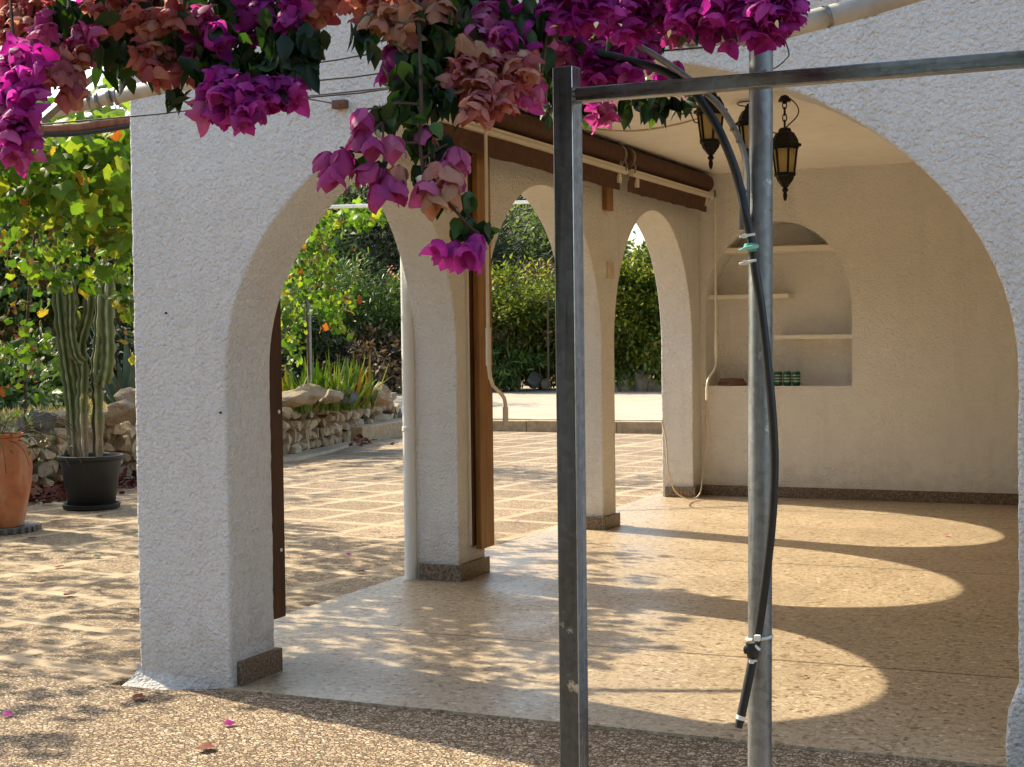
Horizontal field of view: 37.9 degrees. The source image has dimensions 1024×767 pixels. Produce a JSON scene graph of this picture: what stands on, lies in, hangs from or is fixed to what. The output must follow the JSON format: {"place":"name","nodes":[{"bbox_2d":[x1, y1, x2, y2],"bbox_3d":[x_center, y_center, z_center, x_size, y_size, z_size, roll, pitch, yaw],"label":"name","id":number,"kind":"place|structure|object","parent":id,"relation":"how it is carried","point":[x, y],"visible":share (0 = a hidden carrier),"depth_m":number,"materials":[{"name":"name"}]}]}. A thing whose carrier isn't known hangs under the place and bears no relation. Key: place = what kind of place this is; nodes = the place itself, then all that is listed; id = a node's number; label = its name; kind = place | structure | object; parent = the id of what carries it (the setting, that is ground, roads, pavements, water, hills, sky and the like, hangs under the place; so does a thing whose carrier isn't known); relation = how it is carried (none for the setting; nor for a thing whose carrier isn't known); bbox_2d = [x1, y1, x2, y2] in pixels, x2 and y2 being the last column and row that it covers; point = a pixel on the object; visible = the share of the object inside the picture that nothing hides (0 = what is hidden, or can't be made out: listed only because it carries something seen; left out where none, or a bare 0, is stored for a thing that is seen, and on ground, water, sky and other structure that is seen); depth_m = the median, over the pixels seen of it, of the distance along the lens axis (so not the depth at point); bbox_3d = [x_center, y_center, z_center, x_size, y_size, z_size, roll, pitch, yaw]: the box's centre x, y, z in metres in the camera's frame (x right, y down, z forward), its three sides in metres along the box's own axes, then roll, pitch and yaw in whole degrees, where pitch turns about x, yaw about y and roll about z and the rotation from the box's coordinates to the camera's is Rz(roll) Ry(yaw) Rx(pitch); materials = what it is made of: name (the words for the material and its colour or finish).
{"place":"outdoors","nodes":[
{"label":"outdoors","id":0,"kind":"place"},
{"bbox_2d":[2,710,12,715],"bbox_3d":[-1.768,1.157,5.228,0.037,0.010,0.040,0,2,24],"label":"petal","id":1,"kind":"object","parent":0,"point":[7,713],"visible":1,"depth_m":5.23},
{"bbox_2d":[38,117,129,131],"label":"pergola beam","id":2,"kind":"structure","parent":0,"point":[90,125],"depth_m":7.28,"materials":[{"name":"red wood"}]},
{"bbox_2d":[40,124,129,136],"bbox_3d":[-1.932,-1.252,7.280,0.748,0.092,0.024,-1,2,0],"label":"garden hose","id":3,"kind":"object","parent":2,"relation":"hanging from","point":[86,132],"visible":0.62,"depth_m":7.27,"materials":[{"name":"wood"}]},
{"bbox_2d":[0,0,644,251],"label":"sky","id":4,"kind":"structure","parent":0,"point":[639,239],"materials":[{"name":"white"}]},
{"bbox_2d":[0,330,661,431],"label":"terrain","id":5,"kind":"structure","parent":0,"point":[10,429],"depth_m":14.76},
{"bbox_2d":[0,322,91,398],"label":"shrub","id":6,"kind":"object","parent":5,"relation":"on","point":[39,353],"visible":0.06,"depth_m":19.88,"materials":[{"name":"green plant"}]},
{"bbox_2d":[0,390,126,423],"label":"dry grass","id":7,"kind":"structure","parent":5,"relation":"on","point":[4,413],"depth_m":15.83,"materials":[{"name":"plant"}]},
{"bbox_2d":[0,215,132,360],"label":"garden tree","id":8,"kind":"object","parent":5,"relation":"on","point":[21,293],"visible":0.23,"depth_m":25.21,"materials":[{"name":"green plant"}]},
{"bbox_2d":[1,214,132,353],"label":"garden tree","id":9,"kind":"object","parent":5,"relation":"on","point":[119,286],"visible":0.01,"depth_m":25.80,"materials":[{"name":"green plant"}]},
{"bbox_2d":[4,221,132,355],"bbox_3d":[-8.957,-2.556,28.938,6.170,6.241,6.102,0,2,24],"label":"garden tree","id":10,"kind":"object","parent":5,"relation":"on","point":[54,334],"depth_m":28.02,"materials":[{"name":"green plant"}]},
{"bbox_2d":[10,415,318,463],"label":"bed soil","id":11,"kind":"structure","parent":5,"relation":"on","point":[112,438],"depth_m":14.19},
{"bbox_2d":[0,346,64,413],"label":"shrub","id":12,"kind":"object","parent":11,"relation":"on","point":[50,391],"visible":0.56,"depth_m":17.20,"materials":[{"name":"green plant"}]},
{"bbox_2d":[50,309,133,398],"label":"shrub","id":13,"kind":"object","parent":11,"relation":"on","point":[120,327],"visible":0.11,"depth_m":20.49,"materials":[{"name":"green plant"}]},
{"bbox_2d":[54,327,135,420],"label":"agave","id":14,"kind":"object","parent":11,"relation":"on","point":[126,378],"visible":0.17,"depth_m":15.04,"materials":[{"name":"plant"}]},
{"bbox_2d":[282,368,344,412],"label":"iris clump","id":15,"kind":"object","parent":11,"relation":"on","point":[308,408],"visible":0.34,"depth_m":17.22,"materials":[{"name":"plant"}]},
{"bbox_2d":[284,346,391,410],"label":"iris clump","id":16,"kind":"object","parent":11,"relation":"on","point":[351,381],"visible":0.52,"depth_m":17.66,"materials":[{"name":"plant"}]},
{"bbox_2d":[335,387,358,405],"bbox_3d":[-1.980,0.146,17.618,0.372,0.234,0.320,-1,2,-12],"label":"boulder","id":17,"kind":"object","parent":11,"relation":"on","point":[353,397],"visible":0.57,"depth_m":17.51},
{"bbox_2d":[360,386,385,404],"bbox_3d":[-1.753,0.147,18.215,0.440,0.232,0.263,-1,2,6],"label":"boulder","id":18,"kind":"object","parent":11,"relation":"on","point":[381,395],"visible":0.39,"depth_m":18.09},
{"bbox_2d":[37,441,355,498],"bbox_3d":[-3.874,0.998,13.491,0.702,0.157,11.506,0,2,22],"label":"wall footing","id":19,"kind":"object","parent":5,"relation":"on","point":[305,454],"depth_m":17.08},
{"bbox_2d":[21,392,401,488],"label":"stone wall","id":20,"kind":"structure","parent":5,"relation":"on","point":[301,433],"depth_m":16.83,"materials":[{"name":"beige stone"}]},
{"bbox_2d":[16,410,56,433],"bbox_3d":[-4.232,0.362,13.333,0.322,0.247,0.353,-2,2,-33],"label":"boulder","id":21,"kind":"object","parent":20,"relation":"on","point":[46,427],"visible":0.51,"depth_m":13.23,"materials":[{"name":"stone"}]},
{"bbox_2d":[53,410,65,427],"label":"boulder","id":22,"kind":"object","parent":20,"relation":"on","point":[61,414],"visible":0.16,"depth_m":13.66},
{"bbox_2d":[0,77,134,437],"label":"grape vine","id":23,"kind":"object","parent":20,"relation":"on","point":[75,179],"visible":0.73,"depth_m":9.02,"materials":[{"name":"green plant"}]},
{"bbox_2d":[104,399,135,426],"bbox_3d":[-3.689,0.276,14.036,0.380,0.261,0.432,-1,2,-23],"label":"boulder","id":24,"kind":"object","parent":20,"relation":"on","point":[118,412],"visible":0.84,"depth_m":13.85,"materials":[{"name":"stone"}]},
{"bbox_2d":[113,387,135,424],"bbox_3d":[-3.644,0.220,14.406,0.401,0.371,0.328,-1,2,-24],"label":"boulder","id":25,"kind":"object","parent":20,"relation":"on","point":[127,393],"visible":0.23,"depth_m":14.28,"materials":[{"name":"stone"}]},
{"bbox_2d":[282,389,308,407],"bbox_3d":[-2.371,0.164,16.078,0.374,0.197,0.276,-1,2,-3],"label":"boulder","id":26,"kind":"object","parent":20,"relation":"on","point":[294,398],"visible":0.82,"depth_m":16.00,"materials":[{"name":"stone"}]},
{"bbox_2d":[296,383,326,404],"bbox_3d":[-2.241,0.121,16.560,0.371,0.245,0.234,-2,2,-38],"label":"boulder","id":27,"kind":"object","parent":20,"relation":"on","point":[316,392],"visible":0.75,"depth_m":16.53,"materials":[{"name":"stone"}]},
{"bbox_2d":[319,389,343,403],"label":"boulder","id":28,"kind":"object","parent":20,"relation":"on","point":[332,396],"visible":0.88,"depth_m":16.90,"materials":[{"name":"stone"}]},
{"bbox_2d":[375,382,390,406],"bbox_3d":[-1.634,0.136,18.614,0.260,0.313,0.247,0,2,24],"label":"boulder","id":29,"kind":"object","parent":20,"relation":"on","point":[386,400],"visible":0.56,"depth_m":18.55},
{"bbox_2d":[307,243,312,417],"bbox_3d":[-2.347,-0.869,17.205,0.057,2.522,0.126,-1,2,-9],"label":"pergola post","id":30,"kind":"object","parent":5,"relation":"on","point":[310,340],"visible":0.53,"depth_m":17.18,"materials":[{"name":"grey metal"}]},
{"bbox_2d":[0,197,387,417],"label":"grape vine","id":31,"kind":"object","parent":30,"relation":"attached to","point":[359,218],"visible":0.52,"depth_m":15.91,"materials":[{"name":"green plant"}]},
{"bbox_2d":[281,279,371,371],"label":"shrub","id":32,"kind":"object","parent":5,"relation":"on","point":[314,317],"visible":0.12,"depth_m":32.21,"materials":[{"name":"green plant"}]},
{"bbox_2d":[282,185,399,330],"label":"garden tree","id":33,"kind":"object","parent":5,"relation":"on","point":[345,247],"visible":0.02,"depth_m":40.83,"materials":[{"name":"green plant"}]},
{"bbox_2d":[281,319,401,390],"bbox_3d":[-3.983,-0.492,31.954,3.451,1.798,3.334,-2,3,-45],"label":"shrub","id":34,"kind":"object","parent":5,"relation":"on","point":[322,344],"visible":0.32,"depth_m":31.45,"materials":[{"name":"green plant"}]},
{"bbox_2d":[282,247,400,385],"bbox_3d":[-4.117,-1.385,33.832,3.468,3.481,4.454,0,2,24],"label":"shrub","id":35,"kind":"object","parent":5,"relation":"on","point":[366,296],"visible":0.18,"depth_m":33.41,"materials":[{"name":"green plant"}]},
{"bbox_2d":[292,204,400,330],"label":"shrub","id":36,"kind":"object","parent":5,"relation":"on","point":[381,262],"visible":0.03,"depth_m":42.28,"materials":[{"name":"green plant"}]},
{"bbox_2d":[298,317,401,392],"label":"shrub","id":37,"kind":"object","parent":5,"relation":"on","point":[392,369],"visible":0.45,"depth_m":31.51,"materials":[{"name":"green plant"}]},
{"bbox_2d":[342,182,382,244],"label":"olive tree","id":38,"kind":"object","parent":5,"relation":"on","point":[356,190],"depth_m":70.02,"materials":[{"name":"green plant"}]},
{"bbox_2d":[346,251,381,329],"bbox_3d":[-3.726,-1.401,35.028,2.248,3.419,1.977,0,2,24],"label":"conifer","id":39,"kind":"object","parent":5,"relation":"on","point":[361,265],"visible":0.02,"depth_m":34.87,"materials":[{"name":"green plant"}]},
{"bbox_2d":[330,255,400,389],"bbox_3d":[-2.831,-1.331,33.780,3.343,3.352,3.209,-1,2,-21],"label":"shrub","id":40,"kind":"object","parent":5,"relation":"on","point":[390,323],"visible":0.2,"depth_m":33.42,"materials":[{"name":"green plant"}]},
{"bbox_2d":[351,418,402,442],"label":"kerb","id":41,"kind":"structure","parent":5,"relation":"on","point":[385,429],"depth_m":19.57,"materials":[{"name":"beige concrete"}]},
{"bbox_2d":[301,181,549,310],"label":"pine tree","id":42,"kind":"object","parent":5,"relation":"on","point":[388,232],"visible":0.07,"depth_m":44.40,"materials":[{"name":"green plant"}]},
{"bbox_2d":[372,269,517,353],"bbox_3d":[-1.692,-1.303,34.145,3.845,3.234,3.769,0,2,24],"label":"shrub","id":43,"kind":"object","parent":5,"relation":"on","point":[390,294],"visible":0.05,"depth_m":33.50,"materials":[{"name":"green plant"}]},
{"bbox_2d":[371,200,554,280],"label":"pine tree","id":44,"kind":"object","parent":5,"relation":"on","point":[528,250],"visible":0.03,"depth_m":49.38,"materials":[{"name":"green plant"}]},
{"bbox_2d":[491,273,532,389],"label":"shrub","id":45,"kind":"object","parent":5,"relation":"on","point":[499,314],"visible":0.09,"depth_m":31.99,"materials":[{"name":"green plant"}]},
{"bbox_2d":[496,196,542,258],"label":"shrub","id":46,"kind":"object","parent":5,"relation":"on","point":[519,223],"visible":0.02,"depth_m":57.38,"materials":[{"name":"green plant"}]},
{"bbox_2d":[509,195,533,213],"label":"hill tree","id":47,"kind":"object","parent":5,"relation":"on","point":[519,198],"depth_m":80.06,"materials":[{"name":"green plant"}]},
{"bbox_2d":[491,254,555,390],"bbox_3d":[0.147,-1.242,32.559,2.966,3.162,3.402,0,2,24],"label":"shrub","id":48,"kind":"object","parent":5,"relation":"on","point":[499,332],"visible":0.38,"depth_m":31.84,"materials":[{"name":"green plant"}]},
{"bbox_2d":[492,330,555,391],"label":"shrub","id":49,"kind":"object","parent":5,"relation":"on","point":[506,374],"visible":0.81,"depth_m":31.54,"materials":[{"name":"green plant"}]},
{"bbox_2d":[493,258,554,323],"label":"shrub","id":50,"kind":"object","parent":5,"relation":"on","point":[538,272],"visible":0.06,"depth_m":43.57,"materials":[{"name":"green plant"}]},
{"bbox_2d":[507,196,542,226],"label":"shrub","id":51,"kind":"object","parent":5,"relation":"on","point":[521,208],"depth_m":69.62,"materials":[{"name":"green plant"}]},
{"bbox_2d":[497,204,554,272],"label":"shrub","id":52,"kind":"object","parent":5,"relation":"on","point":[544,237],"visible":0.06,"depth_m":54.97,"materials":[{"name":"green plant"}]},
{"bbox_2d":[122,0,1023,766],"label":"porch","id":53,"kind":"object","parent":5,"relation":"on","point":[898,278],"visible":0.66,"depth_m":7.97,"materials":[{"name":"white paint"}]},
{"bbox_2d":[52,82,193,117],"bbox_3d":[-1.390,-0.914,4.839,1.292,0.084,0.088,1,2,36],"label":"overhead pipe","id":54,"kind":"object","parent":53,"relation":"attached to","point":[110,97],"visible":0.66,"depth_m":4.72,"materials":[{"name":"metal"}]},
{"bbox_2d":[41,69,103,122],"bbox_3d":[-1.405,-0.922,4.750,0.214,0.190,0.032,-1,2,-2],"label":"channel bar","id":55,"kind":"object","parent":54,"relation":"attached to","point":[49,113],"visible":0.36,"depth_m":4.74,"materials":[{"name":"grey metal"}]},
{"bbox_2d":[269,296,285,619],"bbox_3d":[-1.025,-0.127,6.159,0.038,2.225,0.222,0,2,24],"label":"wooden board","id":56,"kind":"object","parent":53,"relation":"attached to","point":[277,474],"visible":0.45,"depth_m":6.22,"materials":[{"name":"brown wood"}]},
{"bbox_2d":[306,98,347,108],"bbox_3d":[-0.583,-0.900,4.735,0.059,0.179,1.175,-1,2,-3],"label":"wooden block","id":57,"kind":"object","parent":53,"relation":"attached to","point":[340,104],"depth_m":5.28,"materials":[{"name":"red wood"}]},
{"bbox_2d":[41,87,387,124],"bbox_3d":[-0.890,-0.788,4.256,1.301,0.105,0.004,-1,2,5],"label":"wire","id":58,"kind":"object","parent":57,"relation":"attached to","point":[190,109],"visible":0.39,"depth_m":4.27,"materials":[{"name":"metal"}]},
{"bbox_2d":[320,54,365,62],"bbox_3d":[-0.391,-0.901,4.059,0.894,0.114,0.004,0,2,7],"label":"wire","id":59,"kind":"object","parent":57,"relation":"attached to","point":[341,58],"visible":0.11,"depth_m":4.07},
{"bbox_2d":[304,88,388,97],"bbox_3d":[-0.343,-0.805,4.059,0.775,0.064,0.004,0,2,8],"label":"wire","id":60,"kind":"object","parent":57,"relation":"attached to","point":[347,93],"visible":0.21,"depth_m":4.07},
{"bbox_2d":[320,73,377,80],"bbox_3d":[-0.355,-0.849,4.059,0.792,0.069,0.004,0,2,8],"label":"wire","id":61,"kind":"object","parent":57,"relation":"attached to","point":[349,77],"visible":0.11,"depth_m":4.07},
{"bbox_2d":[464,151,493,548],"bbox_3d":[-0.178,-0.214,8.119,0.054,2.225,0.220,0,2,24],"label":"wooden board","id":62,"kind":"object","parent":53,"relation":"attached to","point":[480,458],"visible":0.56,"depth_m":8.08,"materials":[{"name":"orange wood"}]},
{"bbox_2d":[439,112,628,425],"bbox_3d":[-0.150,-0.651,8.028,0.182,1.765,4.380,0,2,24],"label":"awning","id":63,"kind":"object","parent":53,"relation":"attached to","point":[524,139],"visible":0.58,"depth_m":8.38,"materials":[{"name":"brown fabric"}]},
{"bbox_2d":[602,161,622,210],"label":"wooden block","id":64,"kind":"structure","parent":53,"relation":"attached to","point":[607,198],"depth_m":9.96,"materials":[{"name":"orange wood"}]},
{"bbox_2d":[582,96,719,131],"bbox_3d":[0.916,-1.571,8.777,0.647,0.014,1.310,-2,2,-43],"label":"ceiling cable","id":65,"kind":"object","parent":53,"relation":"attached to","point":[642,129],"visible":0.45,"depth_m":9.29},
{"bbox_2d":[623,146,717,399],"bbox_3d":[1.157,-0.745,11.011,0.182,1.795,2.016,0,2,24],"label":"awning","id":66,"kind":"object","parent":53,"relation":"attached to","point":[658,179],"visible":0.94,"depth_m":10.98,"materials":[{"name":"brown fabric"}]},
{"bbox_2d":[661,384,705,499],"bbox_3d":[1.369,0.462,11.632,0.083,0.892,0.943,0,2,28],"label":"looped cord","id":67,"kind":"object","parent":53,"relation":"hanging from","point":[703,458],"visible":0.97,"depth_m":11.63,"materials":[{"name":"plastic"}]},
{"bbox_2d":[690,93,727,169],"bbox_3d":[1.011,-1.317,7.602,0.174,0.450,0.176,-1,2,-22],"label":"lantern","id":68,"kind":"object","parent":53,"relation":"hanging from","point":[709,142],"visible":0.47,"depth_m":7.57,"materials":[{"name":"black metal"}]},
{"bbox_2d":[717,378,746,385],"bbox_3d":[1.786,-0.013,12.097,0.242,0.056,0.222,0,2,24],"label":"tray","id":69,"kind":"object","parent":53,"relation":"on","point":[732,382],"visible":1,"depth_m":12.01,"materials":[{"name":"wood"}]},
{"bbox_2d":[735,101,748,157],"bbox_3d":[1.324,-1.357,8.249,0.174,0.423,0.176,-1,2,-22],"label":"lantern","id":70,"kind":"object","parent":53,"relation":"hanging from","point":[742,123],"visible":0.31,"depth_m":8.21,"materials":[{"name":"black metal"}]},
{"bbox_2d":[774,371,781,385],"bbox_3d":[2.122,-0.039,11.883,0.066,0.116,0.066,0,2,24],"label":"drink can","id":71,"kind":"object","parent":53,"relation":"on","point":[777,378],"visible":1,"depth_m":11.86,"materials":[{"name":"metal"}]},
{"bbox_2d":[773,95,800,200],"bbox_3d":[1.462,-1.264,7.997,0.176,0.572,0.174,-1,2,-20],"label":"lantern","id":72,"kind":"object","parent":53,"relation":"hanging from","point":[786,144],"visible":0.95,"depth_m":7.96,"materials":[{"name":"black metal"}]},
{"bbox_2d":[783,371,790,385],"bbox_3d":[2.189,-0.039,11.858,0.066,0.116,0.066,0,2,24],"label":"drink can","id":73,"kind":"object","parent":53,"relation":"on","point":[786,378],"visible":1,"depth_m":11.83,"materials":[{"name":"metal"}]},
{"bbox_2d":[792,371,800,385],"bbox_3d":[2.256,-0.039,11.833,0.066,0.116,0.066,0,2,24],"label":"drink can","id":74,"kind":"object","parent":53,"relation":"on","point":[796,379],"visible":1,"depth_m":11.81,"materials":[{"name":"metal"}]},
{"bbox_2d":[514,277,631,383],"bbox_3d":[1.298,-1.119,32.700,3.378,2.893,3.631,0,2,24],"label":"shrub","id":75,"kind":"object","parent":5,"relation":"on","point":[553,350],"visible":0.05,"depth_m":32.22,"materials":[{"name":"green plant"}]},
{"bbox_2d":[493,420,661,433],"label":"kerb","id":76,"kind":"structure","parent":5,"relation":"on","point":[638,427],"depth_m":20.78,"materials":[{"name":"beige concrete"}]},
{"bbox_2d":[537,244,660,390],"bbox_3d":[2.390,-1.330,31.371,3.400,3.353,3.516,-2,2,-36],"label":"shrub","id":77,"kind":"object","parent":5,"relation":"on","point":[621,372],"visible":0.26,"depth_m":30.84,"materials":[{"name":"green plant"}]},
{"bbox_2d":[623,231,640,266],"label":"hill tree","id":78,"kind":"object","parent":5,"relation":"on","point":[629,248],"depth_m":72.23,"materials":[{"name":"green plant"}]},
{"bbox_2d":[614,234,661,391],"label":"shrub","id":79,"kind":"object","parent":5,"relation":"on","point":[652,356],"visible":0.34,"depth_m":30.67,"materials":[{"name":"green plant"}]},
{"bbox_2d":[619,261,660,353],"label":"shrub","id":80,"kind":"object","parent":5,"relation":"on","point":[652,338],"visible":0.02,"depth_m":30.55,"materials":[{"name":"green plant"}]},
{"bbox_2d":[0,432,662,685],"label":"patio","id":81,"kind":"structure","parent":0,"point":[88,630],"depth_m":9.80,"materials":[{"name":"tile"}]},
{"bbox_2d":[0,520,41,535],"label":"plant tray","id":82,"kind":"object","parent":81,"relation":"on","point":[30,526],"visible":0.76,"depth_m":10.42,"materials":[{"name":"grey plastic"}]},
{"bbox_2d":[0,390,87,528],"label":"potted plant","id":83,"kind":"object","parent":82,"relation":"on","point":[16,467],"visible":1,"depth_m":10.42,"materials":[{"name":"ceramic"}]},
{"bbox_2d":[52,259,123,510],"bbox_3d":[-3.402,-0.001,11.878,0.578,2.000,0.515,-1,2,-7],"label":"potted cactus","id":84,"kind":"object","parent":81,"relation":"on","point":[90,481],"visible":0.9,"depth_m":11.81,"materials":[{"name":"plant"}]},
{"bbox_2d":[28,434,393,505],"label":"dead leaves","id":85,"kind":"object","parent":81,"relation":"on","point":[56,490],"visible":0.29,"depth_m":12.80,"materials":[{"name":"red plant"}]},
{"bbox_2d":[329,200,529,208],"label":"pergola beam","id":86,"kind":"structure","parent":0,"point":[366,205],"depth_m":13.04,"materials":[{"name":"white metal"}]},
{"bbox_2d":[0,673,974,766],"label":"forecourt","id":87,"kind":"structure","parent":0,"point":[49,722],"depth_m":4.90,"materials":[{"name":"gravel"}]},
{"bbox_2d":[129,693,145,698],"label":"fallen leaf","id":88,"kind":"object","parent":87,"relation":"on","point":[138,695],"visible":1,"depth_m":5.46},
{"bbox_2d":[196,742,213,748],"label":"fallen leaf","id":89,"kind":"object","parent":87,"relation":"on","point":[205,745],"visible":1,"depth_m":4.78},
{"bbox_2d":[223,720,234,724],"bbox_3d":[-0.961,1.152,5.065,0.039,0.010,0.038,0,2,24],"label":"petal","id":90,"kind":"object","parent":87,"relation":"on","point":[228,722],"visible":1,"depth_m":5.06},
{"bbox_2d":[0,0,809,276],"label":"bougainvillea","id":91,"kind":"object","parent":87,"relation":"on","point":[485,64],"visible":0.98,"depth_m":2.72,"materials":[{"name":"purple plant"}]},
{"bbox_2d":[634,44,772,766],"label":"support pole","id":92,"kind":"object","parent":87,"relation":"on","point":[758,172],"visible":0.76,"depth_m":3.13,"materials":[{"name":"grey metal"}]},
{"bbox_2d":[596,49,778,728],"bbox_3d":[0.366,-0.001,3.117,0.373,1.423,0.123,0,2,7],"label":"irrigation hose","id":93,"kind":"object","parent":92,"relation":"attached to","point":[751,649],"visible":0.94,"depth_m":3.08,"materials":[{"name":"black rubber"}]},
{"bbox_2d":[644,0,923,45],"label":"overhead pipe","id":94,"kind":"object","parent":92,"relation":"on","point":[832,15],"visible":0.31,"depth_m":3.23,"materials":[{"name":"metal"}]},
{"bbox_2d":[664,45,717,51],"bbox_3d":[0.467,-0.770,3.366,0.403,0.037,0.004,0,2,13],"label":"wire","id":95,"kind":"object","parent":94,"relation":"attached to","point":[678,49],"visible":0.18,"depth_m":3.38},
{"bbox_2d":[773,39,789,68],"bbox_3d":[0.575,-0.712,3.200,0.042,0.081,0.005,-1,2,-2],"label":"loose wire","id":96,"kind":"object","parent":94,"relation":"hanging from","point":[786,58],"visible":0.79,"depth_m":3.20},
{"bbox_2d":[553,50,1023,766],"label":"steel frame","id":97,"kind":"object","parent":87,"relation":"on","point":[571,94],"visible":1,"depth_m":3.09,"materials":[{"name":"metal"}]},
{"bbox_2d":[393,386,661,420],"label":"path","id":98,"kind":"structure","parent":0,"point":[532,404],"depth_m":25.27,"materials":[{"name":"concrete"}]},
{"bbox_2d":[524,371,543,388],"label":"edging rock","id":99,"kind":"object","parent":98,"relation":"on","point":[534,379],"visible":1,"depth_m":31.87,"materials":[{"name":"stone"}]},
{"bbox_2d":[541,378,550,388],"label":"edging rock","id":100,"kind":"object","parent":98,"relation":"on","point":[544,383],"visible":0.89,"depth_m":31.97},
{"bbox_2d":[547,292,548,387],"bbox_3d":[0.753,-0.904,31.000,0.043,2.003,0.106,0,2,10],"label":"thin post","id":101,"kind":"object","parent":98,"relation":"on","point":[548,338],"visible":1,"depth_m":30.98,"materials":[{"name":"grey metal"}]},
{"bbox_2d":[616,374,633,391],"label":"edging rock","id":102,"kind":"object","parent":98,"relation":"on","point":[623,388],"visible":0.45,"depth_m":31.04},
{"bbox_2d":[633,370,650,390],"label":"edging rock","id":103,"kind":"object","parent":98,"relation":"on","point":[642,385],"visible":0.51,"depth_m":31.06,"materials":[{"name":"stone"}]},
{"bbox_2d":[648,378,661,390],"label":"edging rock","id":104,"kind":"object","parent":98,"relation":"on","point":[651,384],"visible":0.46,"depth_m":31.02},
{"bbox_2d":[222,493,1018,766],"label":"porch floor","id":105,"kind":"structure","parent":0,"point":[895,628],"depth_m":6.52,"materials":[{"name":"tile"}]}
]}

